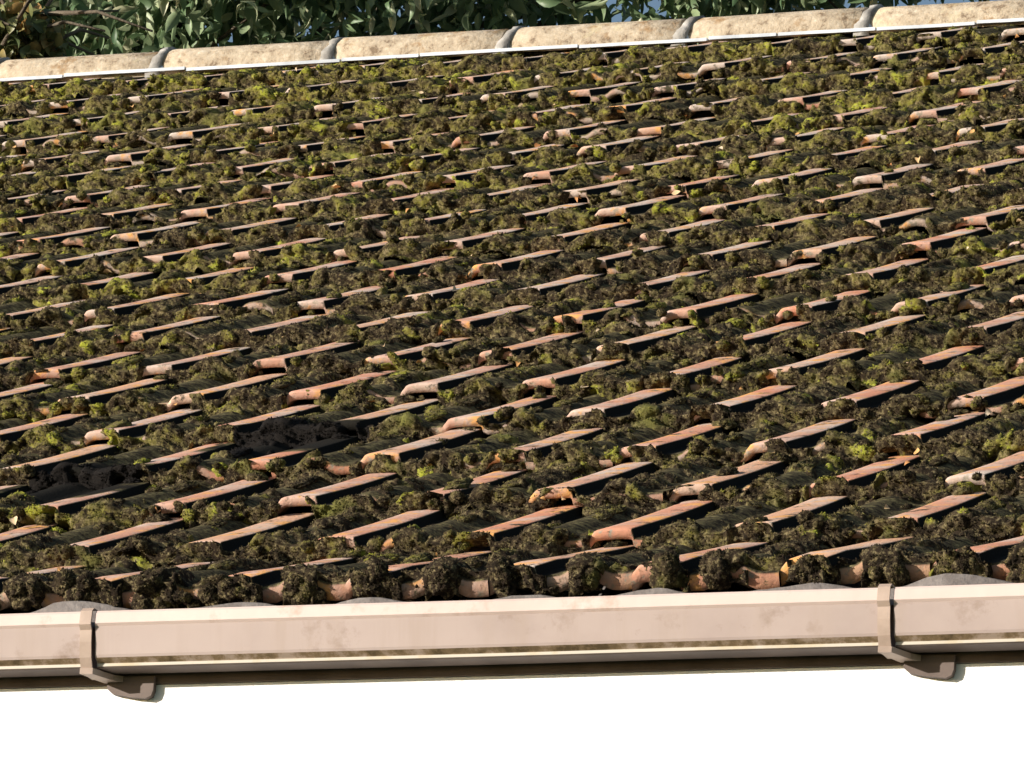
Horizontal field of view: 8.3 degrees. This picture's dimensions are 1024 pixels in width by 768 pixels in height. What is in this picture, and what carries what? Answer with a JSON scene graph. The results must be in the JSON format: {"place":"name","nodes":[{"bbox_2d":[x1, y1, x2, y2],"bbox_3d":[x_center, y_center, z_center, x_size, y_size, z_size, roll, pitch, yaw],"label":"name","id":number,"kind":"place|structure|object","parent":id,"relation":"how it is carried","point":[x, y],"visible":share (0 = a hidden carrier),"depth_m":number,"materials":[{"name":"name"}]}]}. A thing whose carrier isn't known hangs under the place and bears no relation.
{"place":"outdoors","nodes":[
{"label":"outdoors","id":0,"kind":"place"},
{"bbox_2d":[205,0,999,46],"label":"sky","id":1,"kind":"structure","parent":0,"point":[655,4],"materials":[{"name":"white"}]},
{"label":"ground","id":2,"kind":"structure","parent":0,"visible":0},
{"bbox_2d":[0,0,152,59],"bbox_3d":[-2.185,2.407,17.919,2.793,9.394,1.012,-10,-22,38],"label":"autumn tree","id":3,"kind":"object","parent":2,"relation":"on","point":[30,29],"visible":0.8,"depth_m":18.11,"materials":[{"name":"green plant"}]},
{"bbox_2d":[33,0,989,56],"bbox_3d":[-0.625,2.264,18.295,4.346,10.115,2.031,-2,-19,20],"label":"evergreen tree","id":4,"kind":"object","parent":2,"relation":"on","point":[179,24],"visible":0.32,"depth_m":18.94,"materials":[{"name":"green plant"}]},
{"bbox_2d":[0,0,1023,767],"bbox_3d":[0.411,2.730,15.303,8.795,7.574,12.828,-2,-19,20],"label":"house","id":5,"kind":"structure","parent":2,"relation":"on","point":[776,670],"depth_m":9.41,"materials":[{"name":"tile"}]},
{"bbox_2d":[0,24,1023,610],"bbox_3d":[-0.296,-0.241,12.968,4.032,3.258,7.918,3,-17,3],"label":"moss","id":6,"kind":"object","parent":5,"relation":"on","point":[156,580],"visible":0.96,"depth_m":12.05,"materials":[{"name":"green plant"}]},
{"bbox_2d":[9,34,1021,570],"bbox_3d":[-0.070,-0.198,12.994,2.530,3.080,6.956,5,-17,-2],"label":"leaf litter","id":7,"kind":"object","parent":5,"relation":"on","point":[771,450],"visible":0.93,"depth_m":12.36,"materials":[{"name":"brown plant"}]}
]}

